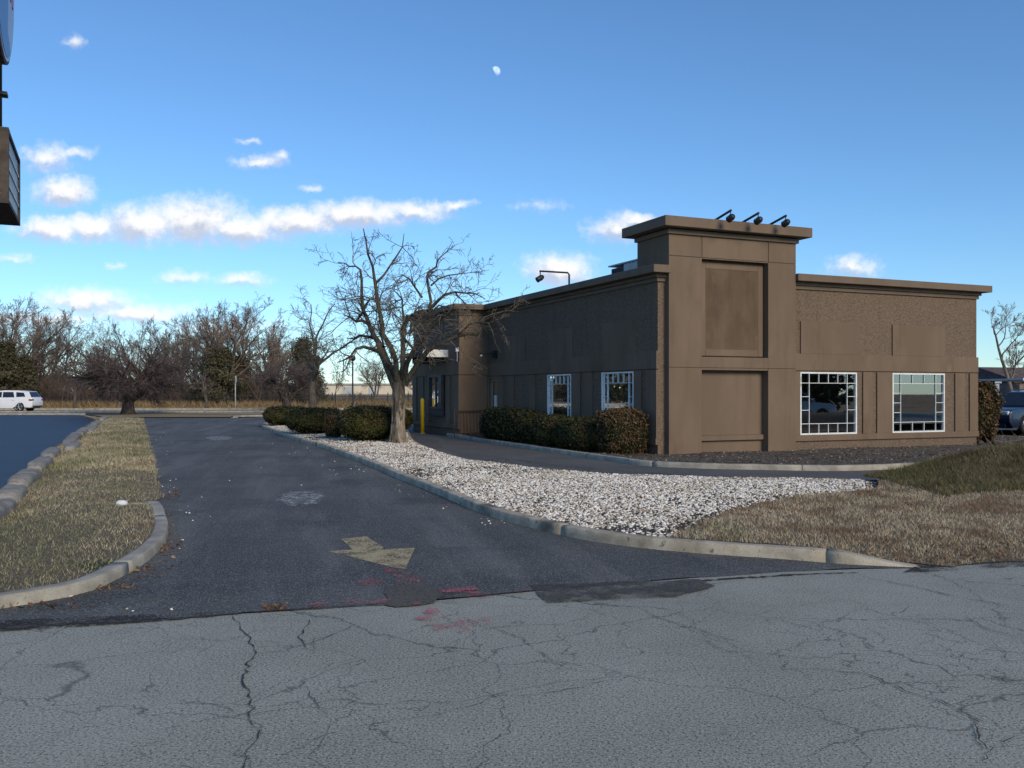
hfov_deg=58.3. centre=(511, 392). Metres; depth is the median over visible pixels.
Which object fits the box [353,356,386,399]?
woodland tree
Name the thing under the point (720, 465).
kerb
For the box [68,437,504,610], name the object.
scattered stones
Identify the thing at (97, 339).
woodland tree
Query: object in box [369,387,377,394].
door
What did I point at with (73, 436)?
kerbstone
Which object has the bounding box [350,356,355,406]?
lamp post
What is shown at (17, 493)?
kerbstone
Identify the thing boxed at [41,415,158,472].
grass
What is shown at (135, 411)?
kerb
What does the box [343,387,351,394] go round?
door
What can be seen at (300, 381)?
cherry tree
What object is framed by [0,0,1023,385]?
sky
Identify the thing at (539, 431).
hedge
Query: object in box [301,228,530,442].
gnarled tree
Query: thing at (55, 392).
undergrowth
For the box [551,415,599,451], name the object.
hedge
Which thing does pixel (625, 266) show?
rooftop unit
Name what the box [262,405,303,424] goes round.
hedge
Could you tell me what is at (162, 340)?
woodland tree
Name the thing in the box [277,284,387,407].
bare tree
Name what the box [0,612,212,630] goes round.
dirt
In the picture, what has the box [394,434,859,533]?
weeds
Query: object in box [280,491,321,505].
white residue
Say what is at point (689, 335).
commercial building
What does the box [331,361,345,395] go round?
woodland tree
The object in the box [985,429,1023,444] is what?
dead twigs
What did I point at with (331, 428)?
shrub
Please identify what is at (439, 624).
spray paint mark
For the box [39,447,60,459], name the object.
kerbstone
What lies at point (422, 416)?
bollard
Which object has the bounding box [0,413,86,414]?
kerb
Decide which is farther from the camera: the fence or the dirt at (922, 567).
the fence
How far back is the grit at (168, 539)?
9.87 m
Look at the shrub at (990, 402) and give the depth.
27.65 m
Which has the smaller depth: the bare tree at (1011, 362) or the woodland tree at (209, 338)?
the bare tree at (1011, 362)
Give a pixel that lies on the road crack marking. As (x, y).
(111, 621)
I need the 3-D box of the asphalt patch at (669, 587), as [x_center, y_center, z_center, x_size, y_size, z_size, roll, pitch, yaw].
[0.934,1.590,7.418,1.510,0.001,0.673,0,0,-12]
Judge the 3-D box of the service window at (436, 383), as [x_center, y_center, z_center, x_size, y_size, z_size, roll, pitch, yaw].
[-2.860,0.110,34.741,0.159,1.540,1.500,0,0,-23]
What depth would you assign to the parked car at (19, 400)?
76.65 m
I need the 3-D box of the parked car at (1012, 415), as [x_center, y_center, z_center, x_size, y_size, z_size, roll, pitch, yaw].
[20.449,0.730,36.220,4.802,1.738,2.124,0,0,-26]
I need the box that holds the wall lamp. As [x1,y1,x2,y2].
[479,351,496,357]
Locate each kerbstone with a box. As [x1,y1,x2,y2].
[0,484,27,501]
[0,498,16,519]
[7,468,40,486]
[26,456,53,470]
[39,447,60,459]
[61,432,81,445]
[64,441,81,450]
[75,427,88,435]
[88,425,96,431]
[90,421,101,424]
[99,416,109,420]
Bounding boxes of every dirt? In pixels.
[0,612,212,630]
[905,561,1023,571]
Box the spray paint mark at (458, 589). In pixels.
[436,586,476,591]
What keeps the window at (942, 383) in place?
in the commercial building
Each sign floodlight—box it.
[715,209,734,222]
[742,212,762,224]
[770,215,789,227]
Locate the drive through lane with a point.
(477, 447)
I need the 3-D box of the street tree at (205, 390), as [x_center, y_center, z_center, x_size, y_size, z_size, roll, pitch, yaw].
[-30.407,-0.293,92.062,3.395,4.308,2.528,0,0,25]
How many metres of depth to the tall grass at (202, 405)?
104.95 m
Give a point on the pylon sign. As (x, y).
(9, 186)
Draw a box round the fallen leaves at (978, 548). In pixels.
[867,538,1023,563]
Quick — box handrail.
[454,410,481,436]
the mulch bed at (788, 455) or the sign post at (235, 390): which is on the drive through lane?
the mulch bed at (788, 455)
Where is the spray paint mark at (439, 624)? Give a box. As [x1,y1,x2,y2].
[428,614,450,629]
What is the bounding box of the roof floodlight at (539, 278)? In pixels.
[535,270,569,283]
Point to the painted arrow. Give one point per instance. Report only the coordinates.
(379, 552)
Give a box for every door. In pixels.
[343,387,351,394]
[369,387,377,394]
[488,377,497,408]
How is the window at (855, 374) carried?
in the commercial building
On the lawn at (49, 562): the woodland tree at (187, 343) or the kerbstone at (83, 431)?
the kerbstone at (83, 431)
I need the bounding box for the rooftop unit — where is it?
[608,259,636,273]
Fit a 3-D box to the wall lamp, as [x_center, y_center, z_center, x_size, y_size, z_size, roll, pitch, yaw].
[-0.853,-1.350,32.340,0.620,0.260,0.260,0,0,-23]
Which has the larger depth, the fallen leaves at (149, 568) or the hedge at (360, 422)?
the hedge at (360, 422)
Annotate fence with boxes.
[40,393,411,406]
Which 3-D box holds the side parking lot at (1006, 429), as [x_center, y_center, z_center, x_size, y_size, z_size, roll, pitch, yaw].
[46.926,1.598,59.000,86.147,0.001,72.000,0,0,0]
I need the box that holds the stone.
[116,500,127,505]
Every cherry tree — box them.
[44,323,196,414]
[240,356,322,406]
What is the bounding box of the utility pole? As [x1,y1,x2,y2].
[194,347,197,387]
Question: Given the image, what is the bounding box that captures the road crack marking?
[0,566,1023,767]
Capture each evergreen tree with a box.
[0,339,29,390]
[14,352,45,395]
[181,345,252,403]
[229,353,260,400]
[280,335,331,403]
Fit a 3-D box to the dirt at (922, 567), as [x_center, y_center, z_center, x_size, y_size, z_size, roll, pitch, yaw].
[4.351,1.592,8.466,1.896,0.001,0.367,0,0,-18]
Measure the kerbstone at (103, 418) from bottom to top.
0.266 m
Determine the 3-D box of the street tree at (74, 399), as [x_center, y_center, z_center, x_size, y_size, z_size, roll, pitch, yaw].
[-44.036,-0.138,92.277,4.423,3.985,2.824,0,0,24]
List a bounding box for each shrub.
[323,413,340,436]
[593,405,648,454]
[976,379,1005,442]
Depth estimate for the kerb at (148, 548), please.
7.62 m
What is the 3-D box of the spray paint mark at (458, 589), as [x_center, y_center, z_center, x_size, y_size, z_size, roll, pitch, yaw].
[-0.432,1.581,7.364,0.309,0.001,0.330,0,0,32]
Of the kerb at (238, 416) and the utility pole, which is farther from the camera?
the utility pole
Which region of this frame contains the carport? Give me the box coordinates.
[978,378,1023,384]
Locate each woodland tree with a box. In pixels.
[0,292,78,371]
[17,317,91,392]
[34,313,96,380]
[53,321,93,391]
[78,322,119,362]
[79,317,121,398]
[88,316,200,398]
[110,323,146,377]
[127,322,200,378]
[158,314,210,381]
[160,291,287,399]
[171,323,201,374]
[177,301,318,387]
[187,310,215,370]
[204,313,257,366]
[232,326,297,399]
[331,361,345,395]
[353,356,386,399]
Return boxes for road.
[0,410,411,410]
[0,561,1023,767]
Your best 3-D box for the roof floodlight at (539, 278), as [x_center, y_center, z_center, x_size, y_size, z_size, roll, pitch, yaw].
[1.222,-3.123,27.365,1.134,1.009,0.173,0,0,-23]
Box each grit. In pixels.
[57,587,181,601]
[159,499,176,571]
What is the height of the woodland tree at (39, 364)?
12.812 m
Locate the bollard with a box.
[420,398,424,433]
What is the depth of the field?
190.67 m
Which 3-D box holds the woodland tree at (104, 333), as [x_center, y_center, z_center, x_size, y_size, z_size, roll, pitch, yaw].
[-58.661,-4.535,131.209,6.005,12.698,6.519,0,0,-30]
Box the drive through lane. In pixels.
[442,430,1023,479]
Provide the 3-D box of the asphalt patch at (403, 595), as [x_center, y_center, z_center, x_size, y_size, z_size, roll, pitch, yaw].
[-0.764,1.590,7.213,0.478,0.001,0.779,0,0,-8]
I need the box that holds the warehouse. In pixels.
[288,383,411,394]
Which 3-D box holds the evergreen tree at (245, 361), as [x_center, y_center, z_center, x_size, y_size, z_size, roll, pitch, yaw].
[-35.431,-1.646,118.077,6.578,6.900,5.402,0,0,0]
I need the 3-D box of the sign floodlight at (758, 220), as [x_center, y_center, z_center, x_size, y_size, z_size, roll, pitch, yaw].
[6.022,-4.293,23.272,0.170,0.449,0.963,0,0,-23]
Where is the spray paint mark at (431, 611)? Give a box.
[424,607,441,615]
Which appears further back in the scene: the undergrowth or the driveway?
the undergrowth
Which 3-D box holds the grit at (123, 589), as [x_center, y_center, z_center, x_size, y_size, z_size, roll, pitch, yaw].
[-3.196,1.592,7.216,1.181,0.001,0.619,0,0,23]
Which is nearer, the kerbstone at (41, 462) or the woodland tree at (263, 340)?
the kerbstone at (41, 462)
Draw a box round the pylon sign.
[0,0,19,225]
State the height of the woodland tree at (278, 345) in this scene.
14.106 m
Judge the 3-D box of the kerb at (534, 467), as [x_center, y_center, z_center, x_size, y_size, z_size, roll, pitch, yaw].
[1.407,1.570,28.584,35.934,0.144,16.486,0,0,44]
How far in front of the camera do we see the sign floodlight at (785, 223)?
23.29 m
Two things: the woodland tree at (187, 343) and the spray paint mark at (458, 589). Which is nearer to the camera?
the spray paint mark at (458, 589)
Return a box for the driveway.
[0,417,1010,626]
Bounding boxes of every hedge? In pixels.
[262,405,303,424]
[283,404,340,433]
[335,403,391,439]
[386,405,413,429]
[478,405,546,442]
[524,412,573,446]
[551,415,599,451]
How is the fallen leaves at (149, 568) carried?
on the driveway
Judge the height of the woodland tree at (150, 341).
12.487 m
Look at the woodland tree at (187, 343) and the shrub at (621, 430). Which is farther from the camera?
the woodland tree at (187, 343)
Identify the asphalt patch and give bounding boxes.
[384,584,445,606]
[530,579,714,602]
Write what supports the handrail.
on the drive through lane
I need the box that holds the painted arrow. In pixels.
[330,536,414,568]
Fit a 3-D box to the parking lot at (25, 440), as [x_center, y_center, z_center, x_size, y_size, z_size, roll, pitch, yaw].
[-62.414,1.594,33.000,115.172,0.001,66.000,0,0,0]
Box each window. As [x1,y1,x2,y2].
[428,375,444,415]
[547,374,570,416]
[601,371,633,410]
[800,372,856,434]
[892,373,944,432]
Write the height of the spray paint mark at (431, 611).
0.001 m
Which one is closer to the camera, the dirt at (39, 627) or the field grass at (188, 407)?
the dirt at (39, 627)
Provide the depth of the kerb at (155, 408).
84.20 m
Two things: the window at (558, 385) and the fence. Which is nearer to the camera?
the window at (558, 385)
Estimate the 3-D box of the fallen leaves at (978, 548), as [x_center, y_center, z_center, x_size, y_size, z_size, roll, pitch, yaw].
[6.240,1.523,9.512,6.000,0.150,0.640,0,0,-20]
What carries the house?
on the field
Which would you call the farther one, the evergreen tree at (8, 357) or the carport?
the evergreen tree at (8, 357)
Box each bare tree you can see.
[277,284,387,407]
[985,301,1023,391]
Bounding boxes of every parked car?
[0,390,42,410]
[997,389,1023,433]
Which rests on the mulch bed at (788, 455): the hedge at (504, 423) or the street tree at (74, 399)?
the hedge at (504, 423)
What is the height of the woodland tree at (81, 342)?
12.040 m
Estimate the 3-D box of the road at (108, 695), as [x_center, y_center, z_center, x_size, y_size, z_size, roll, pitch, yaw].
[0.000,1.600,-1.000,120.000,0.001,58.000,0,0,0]
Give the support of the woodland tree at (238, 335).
on the field
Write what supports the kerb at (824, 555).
on the driveway
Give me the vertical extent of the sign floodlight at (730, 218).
0.449 m
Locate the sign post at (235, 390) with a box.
[235,376,236,409]
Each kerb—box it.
[0,408,411,409]
[0,411,411,411]
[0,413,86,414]
[0,501,167,608]
[231,415,262,417]
[261,423,918,568]
[407,429,881,481]
[447,433,914,470]
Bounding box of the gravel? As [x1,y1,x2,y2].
[265,424,876,536]
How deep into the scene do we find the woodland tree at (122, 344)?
136.88 m
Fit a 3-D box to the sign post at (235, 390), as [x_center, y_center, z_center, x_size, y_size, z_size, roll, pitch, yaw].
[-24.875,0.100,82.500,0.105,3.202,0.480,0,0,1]
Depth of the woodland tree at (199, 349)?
123.81 m
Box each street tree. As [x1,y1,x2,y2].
[52,371,86,407]
[191,369,219,407]
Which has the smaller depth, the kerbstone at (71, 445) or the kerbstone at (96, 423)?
the kerbstone at (71, 445)
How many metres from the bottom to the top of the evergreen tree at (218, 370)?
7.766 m
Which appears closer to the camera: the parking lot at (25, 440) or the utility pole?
the parking lot at (25, 440)
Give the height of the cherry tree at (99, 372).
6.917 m
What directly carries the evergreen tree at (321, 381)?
on the field
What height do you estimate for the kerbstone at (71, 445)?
0.266 m
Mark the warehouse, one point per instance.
(359, 388)
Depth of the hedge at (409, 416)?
34.26 m
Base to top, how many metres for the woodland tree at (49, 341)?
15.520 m
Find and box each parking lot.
[0,415,101,488]
[996,428,1016,429]
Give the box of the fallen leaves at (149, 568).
[1,488,287,610]
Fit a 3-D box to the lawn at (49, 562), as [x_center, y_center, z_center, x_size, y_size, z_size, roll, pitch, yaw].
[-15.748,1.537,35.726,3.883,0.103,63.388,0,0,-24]
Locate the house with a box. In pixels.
[978,367,1023,397]
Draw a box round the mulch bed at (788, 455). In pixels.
[467,435,1023,464]
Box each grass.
[24,406,411,409]
[41,398,411,407]
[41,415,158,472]
[862,442,1023,496]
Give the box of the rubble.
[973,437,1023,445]
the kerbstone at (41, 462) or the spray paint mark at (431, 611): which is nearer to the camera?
the spray paint mark at (431, 611)
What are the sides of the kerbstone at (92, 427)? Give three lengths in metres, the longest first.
4.364 x 0.376 x 0.265 m
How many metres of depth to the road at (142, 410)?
81.90 m
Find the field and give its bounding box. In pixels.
[54,395,411,407]
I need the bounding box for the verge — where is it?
[0,412,263,416]
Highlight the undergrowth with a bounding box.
[2,350,411,403]
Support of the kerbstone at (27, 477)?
on the lawn at (49, 562)
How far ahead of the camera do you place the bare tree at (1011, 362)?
70.08 m
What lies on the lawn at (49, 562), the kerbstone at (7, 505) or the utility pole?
the kerbstone at (7, 505)
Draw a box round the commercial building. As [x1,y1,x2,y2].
[406,215,991,454]
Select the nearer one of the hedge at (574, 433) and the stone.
the stone
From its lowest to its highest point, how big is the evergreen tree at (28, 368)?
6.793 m
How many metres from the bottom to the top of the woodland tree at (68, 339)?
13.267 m
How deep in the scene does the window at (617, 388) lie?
24.60 m
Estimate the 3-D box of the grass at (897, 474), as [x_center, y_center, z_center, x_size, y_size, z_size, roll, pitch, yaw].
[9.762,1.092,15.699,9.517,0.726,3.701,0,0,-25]
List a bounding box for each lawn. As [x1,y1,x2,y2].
[0,415,163,591]
[670,448,1023,566]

